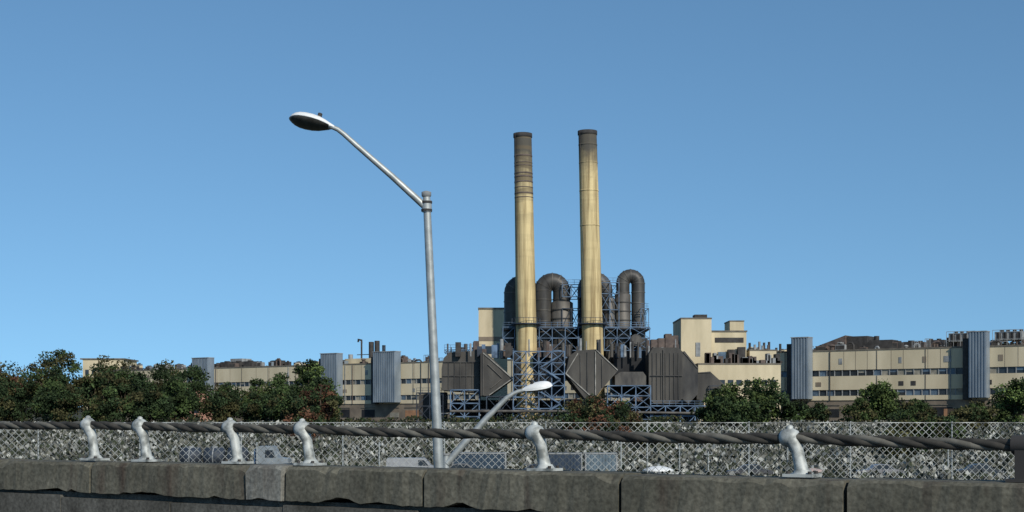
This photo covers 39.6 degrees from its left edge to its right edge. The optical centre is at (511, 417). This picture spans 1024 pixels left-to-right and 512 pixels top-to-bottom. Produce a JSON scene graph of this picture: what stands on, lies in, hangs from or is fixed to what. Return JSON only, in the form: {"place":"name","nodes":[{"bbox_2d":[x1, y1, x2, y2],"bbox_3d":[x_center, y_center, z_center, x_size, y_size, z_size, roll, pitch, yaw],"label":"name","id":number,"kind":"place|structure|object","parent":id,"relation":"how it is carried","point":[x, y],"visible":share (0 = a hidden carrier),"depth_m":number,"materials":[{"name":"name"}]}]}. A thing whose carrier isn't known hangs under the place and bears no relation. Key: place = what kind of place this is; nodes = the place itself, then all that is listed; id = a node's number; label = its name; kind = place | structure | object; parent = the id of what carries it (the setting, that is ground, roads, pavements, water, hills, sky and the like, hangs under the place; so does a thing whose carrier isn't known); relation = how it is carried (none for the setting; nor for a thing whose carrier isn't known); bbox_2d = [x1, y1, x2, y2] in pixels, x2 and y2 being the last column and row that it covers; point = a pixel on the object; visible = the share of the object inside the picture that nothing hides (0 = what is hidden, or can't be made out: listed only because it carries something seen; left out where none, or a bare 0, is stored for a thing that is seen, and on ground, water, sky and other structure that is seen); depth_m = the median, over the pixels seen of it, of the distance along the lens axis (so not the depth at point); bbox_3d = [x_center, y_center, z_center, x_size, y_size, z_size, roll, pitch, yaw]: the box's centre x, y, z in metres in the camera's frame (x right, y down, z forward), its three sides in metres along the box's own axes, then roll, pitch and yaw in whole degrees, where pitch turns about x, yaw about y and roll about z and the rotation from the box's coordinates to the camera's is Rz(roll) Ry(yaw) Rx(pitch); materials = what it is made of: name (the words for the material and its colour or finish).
{"place":"outdoors","nodes":[
{"label":"outdoors","id":0,"kind":"place"},
{"bbox_2d":[0,408,1012,476],"bbox_3d":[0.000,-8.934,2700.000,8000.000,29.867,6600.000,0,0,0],"label":"ground","id":1,"kind":"structure","parent":0,"point":[79,416],"depth_m":181.45,"materials":[{"name":"grey gravel"}]},
{"bbox_2d":[0,377,25,421],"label":"deciduous tree","id":2,"kind":"object","parent":1,"relation":"on","point":[8,404],"visible":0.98,"depth_m":239.95,"materials":[{"name":"green plant"}]},
{"bbox_2d":[0,362,35,413],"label":"deciduous tree","id":3,"kind":"object","parent":1,"relation":"on","point":[9,378],"visible":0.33,"depth_m":249.56,"materials":[{"name":"green plant"}]},
{"bbox_2d":[1,361,50,421],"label":"deciduous tree","id":4,"kind":"object","parent":1,"relation":"on","point":[25,413],"visible":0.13,"depth_m":267.35,"materials":[{"name":"green plant"}]},
{"bbox_2d":[18,359,75,421],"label":"deciduous tree","id":5,"kind":"object","parent":1,"relation":"on","point":[50,375],"visible":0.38,"depth_m":248.12,"materials":[{"name":"green plant"}]},
{"bbox_2d":[16,348,82,420],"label":"deciduous tree","id":6,"kind":"object","parent":1,"relation":"on","point":[62,358],"visible":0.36,"depth_m":261.35,"materials":[{"name":"green plant"}]},
{"bbox_2d":[23,380,86,421],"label":"deciduous tree","id":7,"kind":"object","parent":1,"relation":"on","point":[59,399],"visible":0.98,"depth_m":239.31,"materials":[{"name":"green plant"}]},
{"bbox_2d":[71,371,117,416],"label":"deciduous tree","id":8,"kind":"object","parent":1,"relation":"on","point":[97,384],"visible":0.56,"depth_m":247.59,"materials":[{"name":"green plant"}]},
{"bbox_2d":[69,355,125,421],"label":"deciduous tree","id":9,"kind":"object","parent":1,"relation":"on","point":[109,368],"visible":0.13,"depth_m":265.03,"materials":[{"name":"green plant"}]},
{"bbox_2d":[79,386,126,421],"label":"deciduous tree","id":10,"kind":"object","parent":1,"relation":"on","point":[106,405],"visible":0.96,"depth_m":238.94,"materials":[{"name":"green plant"}]},
{"bbox_2d":[80,358,171,418],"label":"warehouse","id":11,"kind":"structure","parent":1,"relation":"on","point":[87,362],"depth_m":560.00,"materials":[{"name":"beige concrete"}]},
{"bbox_2d":[110,359,151,401],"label":"deciduous tree","id":12,"kind":"object","parent":1,"relation":"on","point":[121,373],"visible":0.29,"depth_m":256.69,"materials":[{"name":"green plant"}]},
{"bbox_2d":[114,371,157,421],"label":"deciduous tree","id":13,"kind":"object","parent":1,"relation":"on","point":[142,385],"visible":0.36,"depth_m":248.32,"materials":[{"name":"green plant"}]},
{"bbox_2d":[123,389,176,421],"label":"deciduous tree","id":14,"kind":"object","parent":1,"relation":"on","point":[149,406],"visible":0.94,"depth_m":238.67,"materials":[{"name":"green plant"}]},
{"bbox_2d":[146,359,186,419],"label":"deciduous tree","id":15,"kind":"object","parent":1,"relation":"on","point":[165,374],"visible":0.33,"depth_m":260.29,"materials":[{"name":"green plant"}]},
{"bbox_2d":[161,375,199,420],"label":"deciduous tree","id":16,"kind":"object","parent":1,"relation":"on","point":[173,387],"visible":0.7,"depth_m":245.72,"materials":[{"name":"green plant"}]},
{"bbox_2d":[173,381,214,421],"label":"brick house","id":17,"kind":"structure","parent":1,"relation":"on","point":[195,412],"depth_m":290.00,"materials":[{"name":"red brick"}]},
{"bbox_2d":[177,365,213,420],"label":"deciduous tree","id":18,"kind":"object","parent":1,"relation":"on","point":[194,375],"visible":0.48,"depth_m":254.49,"materials":[{"name":"green plant"}]},
{"bbox_2d":[200,389,241,421],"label":"deciduous tree","id":19,"kind":"object","parent":1,"relation":"on","point":[224,405],"visible":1,"depth_m":247.13,"materials":[{"name":"green plant"}]},
{"bbox_2d":[205,381,241,420],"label":"deciduous tree","id":20,"kind":"object","parent":1,"relation":"on","point":[224,387],"visible":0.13,"depth_m":256.85,"materials":[{"name":"green plant"}]},
{"bbox_2d":[179,442,291,463],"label":"tanker truck","id":21,"kind":"object","parent":1,"relation":"on","point":[215,452],"visible":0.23,"depth_m":141.29,"materials":[{"name":"metal"}]},
{"bbox_2d":[235,391,271,421],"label":"deciduous tree","id":22,"kind":"object","parent":1,"relation":"on","point":[254,406],"visible":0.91,"depth_m":241.23,"materials":[{"name":"green plant"}]},
{"bbox_2d":[236,378,272,419],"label":"deciduous tree","id":23,"kind":"object","parent":1,"relation":"on","point":[255,382],"visible":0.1,"depth_m":256.02,"materials":[{"name":"green plant"}]},
{"bbox_2d":[257,372,288,406],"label":"deciduous tree","id":24,"kind":"object","parent":1,"relation":"on","point":[276,378],"visible":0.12,"depth_m":248.65,"materials":[{"name":"green plant"}]},
{"bbox_2d":[258,380,293,418],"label":"deciduous tree","id":25,"kind":"object","parent":1,"relation":"on","point":[280,389],"visible":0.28,"depth_m":234.43,"materials":[{"name":"green plant"}]},
{"bbox_2d":[264,393,294,421],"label":"deciduous tree","id":26,"kind":"object","parent":1,"relation":"on","point":[275,410],"visible":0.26,"depth_m":229.06,"materials":[{"name":"green plant"}]},
{"bbox_2d":[276,383,322,421],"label":"deciduous tree","id":27,"kind":"object","parent":1,"relation":"on","point":[288,402],"visible":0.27,"depth_m":208.51,"materials":[{"name":"green plant"}]},
{"bbox_2d":[283,408,324,440],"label":"deciduous tree","id":28,"kind":"object","parent":1,"relation":"on","point":[307,415],"visible":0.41,"depth_m":194.93,"materials":[{"name":"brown plant"}]},
{"bbox_2d":[287,359,339,391],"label":"deciduous tree","id":29,"kind":"object","parent":1,"relation":"on","point":[307,372],"visible":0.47,"depth_m":239.39,"materials":[{"name":"green plant"}]},
{"bbox_2d":[291,377,342,425],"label":"deciduous tree","id":30,"kind":"object","parent":1,"relation":"on","point":[326,409],"visible":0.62,"depth_m":204.39,"materials":[{"name":"green plant"}]},
{"bbox_2d":[309,381,344,420],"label":"deciduous tree","id":31,"kind":"object","parent":1,"relation":"on","point":[341,401],"visible":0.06,"depth_m":236.06,"materials":[{"name":"green plant"}]},
{"bbox_2d":[289,112,443,467],"bbox_3d":[-2.348,0.314,25.000,3.148,11.382,0.560,0,0,0],"label":"street lamp","id":32,"kind":"object","parent":1,"relation":"on","point":[309,121],"visible":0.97,"depth_m":24.94,"materials":[{"name":"metal"}]},
{"bbox_2d":[386,458,433,467],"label":"parked van","id":33,"kind":"object","parent":1,"relation":"on","point":[406,462],"visible":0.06,"depth_m":138.00,"materials":[{"name":"paint"}]},
{"bbox_2d":[450,463,472,467],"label":"parked car","id":34,"kind":"object","parent":1,"relation":"on","point":[458,465],"visible":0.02,"depth_m":140.99,"materials":[{"name":"paint"}]},
{"bbox_2d":[452,452,505,468],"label":"van","id":35,"kind":"object","parent":1,"relation":"on","point":[470,458],"visible":0.36,"depth_m":143.00,"materials":[{"name":"paint"}]},
{"bbox_2d":[443,380,552,467],"bbox_3d":[-0.499,2.467,40.000,3.282,7.066,0.560,0,0,0],"label":"street lamp","id":36,"kind":"object","parent":1,"relation":"on","point":[448,459],"visible":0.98,"depth_m":39.92,"materials":[{"name":"metal"}]},
{"bbox_2d":[9,412,1012,426],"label":"undergrowth","id":37,"kind":"object","parent":1,"relation":"on","point":[535,417],"visible":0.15,"depth_m":245.17,"materials":[{"name":"green plant"}]},
{"bbox_2d":[0,418,1023,479],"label":"dry scrub","id":38,"kind":"object","parent":1,"relation":"on","point":[661,457],"visible":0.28,"depth_m":175.29,"materials":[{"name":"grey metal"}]},
{"bbox_2d":[0,421,1023,479],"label":"chain link fence","id":39,"kind":"object","parent":1,"relation":"on","point":[748,445],"visible":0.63,"depth_m":83.99,"materials":[{"name":"metal"}]},
{"bbox_2d":[512,132,540,419],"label":"chimney","id":40,"kind":"object","parent":1,"relation":"on","point":[525,324],"visible":0.91,"depth_m":326.04,"materials":[{"name":"metal"}]},
{"bbox_2d":[537,452,581,470],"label":"shipping container","id":41,"kind":"object","parent":1,"relation":"on","point":[566,460],"visible":0.34,"depth_m":142.00,"materials":[{"name":"metal"}]},
{"bbox_2d":[114,344,1023,423],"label":"walls","id":42,"kind":"structure","parent":1,"relation":"on","point":[924,357],"depth_m":387.32,"materials":[{"name":"beige concrete"}]},
{"bbox_2d":[117,329,1023,369],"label":"roof equipment","id":43,"kind":"object","parent":42,"relation":"on","point":[955,338],"visible":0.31,"depth_m":392.15,"materials":[{"name":"metal"}]},
{"bbox_2d":[122,366,1023,420],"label":"windows","id":44,"kind":"structure","parent":42,"relation":"attached to","point":[944,411],"depth_m":387.85,"materials":[{"name":"grey glass"}]},
{"bbox_2d":[191,331,989,403],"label":"cladding towers","id":45,"kind":"structure","parent":42,"relation":"attached to","point":[385,376],"depth_m":391.74,"materials":[{"name":"metal"}]},
{"bbox_2d":[416,269,724,423],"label":"power plant","id":46,"kind":"object","parent":1,"relation":"on","point":[663,377],"visible":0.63,"depth_m":325.89,"materials":[{"name":"metal"}]},
{"bbox_2d":[553,393,611,429],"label":"bush","id":47,"kind":"object","parent":1,"relation":"on","point":[579,412],"visible":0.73,"depth_m":202.39,"materials":[{"name":"green plant"}]},
{"bbox_2d":[578,129,606,409],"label":"chimney","id":48,"kind":"object","parent":1,"relation":"on","point":[592,324],"visible":0.81,"depth_m":326.05,"materials":[{"name":"metal"}]},
{"bbox_2d":[584,452,617,470],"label":"shipping container","id":49,"kind":"object","parent":1,"relation":"on","point":[598,459],"visible":0.56,"depth_m":142.00,"materials":[{"name":"metal"}]},
{"bbox_2d":[581,414,631,441],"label":"deciduous tree","id":50,"kind":"object","parent":1,"relation":"on","point":[601,426],"visible":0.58,"depth_m":189.27,"materials":[{"name":"green plant"}]},
{"bbox_2d":[594,400,643,430],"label":"tree","id":51,"kind":"object","parent":1,"relation":"on","point":[617,410],"visible":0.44,"depth_m":196.62,"materials":[{"name":"green plant"}]},
{"bbox_2d":[617,442,624,468],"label":"utility post","id":52,"kind":"object","parent":1,"relation":"on","point":[620,454],"visible":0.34,"depth_m":149.95,"materials":[{"name":"metal"}]},
{"bbox_2d":[633,424,671,449],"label":"deciduous tree","id":53,"kind":"object","parent":1,"relation":"on","point":[657,429],"visible":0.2,"depth_m":180.93,"materials":[{"name":"green plant"}]},
{"bbox_2d":[642,464,673,473],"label":"storage tank","id":54,"kind":"object","parent":1,"relation":"on","point":[659,468],"visible":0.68,"depth_m":138.98,"materials":[{"name":"white metal"}]},
{"bbox_2d":[689,395,732,425],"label":"deciduous tree","id":55,"kind":"object","parent":1,"relation":"on","point":[717,410],"visible":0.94,"depth_m":230.72,"materials":[{"name":"green plant"}]},
{"bbox_2d":[703,381,746,423],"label":"deciduous tree","id":56,"kind":"object","parent":1,"relation":"on","point":[731,393],"visible":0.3,"depth_m":239.27,"materials":[{"name":"green plant"}]},
{"bbox_2d":[725,397,764,425],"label":"deciduous tree","id":57,"kind":"object","parent":1,"relation":"on","point":[750,410],"visible":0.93,"depth_m":228.66,"materials":[{"name":"green plant"}]},
{"bbox_2d":[726,464,773,475],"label":"parked car","id":58,"kind":"object","parent":1,"relation":"on","point":[744,467],"visible":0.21,"depth_m":138.00,"materials":[{"name":"paint"}]},
{"bbox_2d":[734,377,789,421],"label":"deciduous tree","id":59,"kind":"object","parent":1,"relation":"on","point":[769,399],"visible":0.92,"depth_m":236.20,"materials":[{"name":"green plant"}]},
{"bbox_2d":[774,400,811,421],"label":"deciduous tree","id":60,"kind":"object","parent":1,"relation":"on","point":[794,410],"visible":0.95,"depth_m":236.73,"materials":[{"name":"green plant"}]},
{"bbox_2d":[808,465,821,473],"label":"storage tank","id":61,"kind":"object","parent":1,"relation":"on","point":[818,470],"visible":0.27,"depth_m":140.26,"materials":[{"name":"metal"}]},
{"bbox_2d":[801,400,831,423],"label":"deciduous tree","id":62,"kind":"object","parent":1,"relation":"on","point":[820,412],"visible":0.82,"depth_m":238.93,"materials":[{"name":"green plant"}]},
{"bbox_2d":[839,396,877,421],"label":"deciduous tree","id":63,"kind":"object","parent":1,"relation":"on","point":[857,409],"visible":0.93,"depth_m":243.19,"materials":[{"name":"green plant"}]},
{"bbox_2d":[856,464,904,476],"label":"parked car","id":64,"kind":"object","parent":1,"relation":"on","point":[879,466],"visible":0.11,"depth_m":139.00,"materials":[{"name":"paint"}]},
{"bbox_2d":[857,378,904,421],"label":"deciduous tree","id":65,"kind":"object","parent":1,"relation":"on","point":[880,396],"visible":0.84,"depth_m":244.88,"materials":[{"name":"green plant"}]},
{"bbox_2d":[876,427,927,458],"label":"deciduous tree","id":66,"kind":"object","parent":1,"relation":"on","point":[904,450],"visible":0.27,"depth_m":167.27,"materials":[{"name":"green plant"}]},
{"bbox_2d":[881,409,944,449],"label":"deciduous tree","id":67,"kind":"object","parent":1,"relation":"on","point":[916,429],"visible":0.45,"depth_m":174.45,"materials":[{"name":"green plant"}]},
{"bbox_2d":[895,398,935,414],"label":"deciduous tree","id":68,"kind":"object","parent":1,"relation":"on","point":[918,401],"visible":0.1,"depth_m":241.93,"materials":[{"name":"green plant"}]},
{"bbox_2d":[894,400,940,421],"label":"deciduous tree","id":69,"kind":"object","parent":1,"relation":"on","point":[910,407],"visible":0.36,"depth_m":214.15,"materials":[{"name":"green plant"}]},
{"bbox_2d":[921,414,967,452],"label":"deciduous tree","id":70,"kind":"object","parent":1,"relation":"on","point":[945,418],"visible":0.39,"depth_m":176.70,"materials":[{"name":"green plant"}]},
{"bbox_2d":[948,405,989,429],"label":"deciduous tree","id":71,"kind":"object","parent":1,"relation":"on","point":[969,414],"visible":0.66,"depth_m":210.76,"materials":[{"name":"green plant"}]},
{"bbox_2d":[949,400,998,424],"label":"deciduous tree","id":72,"kind":"object","parent":1,"relation":"on","point":[987,411],"visible":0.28,"depth_m":236.82,"materials":[{"name":"green plant"}]},
{"bbox_2d":[953,464,1003,474],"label":"parked car","id":73,"kind":"object","parent":1,"relation":"on","point":[978,467],"visible":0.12,"depth_m":140.00,"materials":[{"name":"paint"}]},
{"bbox_2d":[986,376,1023,423],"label":"deciduous tree","id":74,"kind":"object","parent":1,"relation":"on","point":[1010,404],"visible":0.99,"depth_m":237.18,"materials":[{"name":"green plant"}]},
{"bbox_2d":[0,0,1023,406],"label":"sky","id":75,"kind":"structure","parent":0,"point":[825,171],"materials":[{"name":"blue"}]},
{"bbox_2d":[478,308,781,423],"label":"boiler house","id":76,"kind":"structure","parent":0,"point":[726,356],"depth_m":345.00,"materials":[{"name":"beige concrete"}]},
{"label":"elevated highway","id":77,"kind":"structure","parent":0,"visible":0},
{"bbox_2d":[0,489,541,511],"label":"parapet wall","id":78,"kind":"structure","parent":77,"relation":"on","point":[48,500],"depth_m":10.69,"materials":[{"name":"concrete"}]},
{"bbox_2d":[0,458,24,461],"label":"coping","id":79,"kind":"object","parent":78,"relation":"on","point":[1,459],"visible":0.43,"depth_m":11.95,"materials":[{"name":"concrete"}]},
{"bbox_2d":[0,416,1023,482],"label":"cable railing","id":80,"kind":"object","parent":79,"relation":"on","point":[791,438],"visible":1,"depth_m":9.04,"materials":[{"name":"metal"}]},
{"bbox_2d":[0,459,109,492],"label":"coping","id":81,"kind":"object","parent":78,"relation":"on","point":[64,475],"visible":0.84,"depth_m":11.39,"materials":[{"name":"concrete"}]},
{"bbox_2d":[91,461,260,499],"bbox_3d":[-2.493,0.464,10.817,1.614,0.247,0.404,0,0,33],"label":"coping","id":82,"kind":"object","parent":78,"relation":"on","point":[193,479],"visible":0.85,"depth_m":10.62,"materials":[{"name":"concrete"}]},
{"bbox_2d":[245,463,301,500],"bbox_3d":[-1.655,0.460,10.271,0.334,0.251,0.422,0,0,33],"label":"coping","id":83,"kind":"object","parent":78,"relation":"on","point":[266,481],"visible":0.62,"depth_m":10.08,"materials":[{"name":"grey concrete"}]},
{"bbox_2d":[286,465,442,505],"bbox_3d":[-0.988,0.464,9.856,1.184,0.248,0.402,0,0,33],"label":"coping","id":84,"kind":"object","parent":78,"relation":"on","point":[401,486],"visible":0.88,"depth_m":9.68,"materials":[{"name":"concrete"}]},
{"bbox_2d":[424,467,647,511],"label":"coping","id":85,"kind":"object","parent":78,"relation":"on","point":[542,491],"visible":0.94,"depth_m":8.94,"materials":[{"name":"concrete"}]},
{"bbox_2d":[621,473,858,511],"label":"coping","id":86,"kind":"object","parent":78,"relation":"on","point":[654,492],"visible":0.97,"depth_m":8.19,"materials":[{"name":"concrete"}]},
{"bbox_2d":[847,477,1023,511],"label":"coping","id":87,"kind":"object","parent":78,"relation":"on","point":[874,494],"visible":0.96,"depth_m":7.57,"materials":[{"name":"concrete"}]}
]}

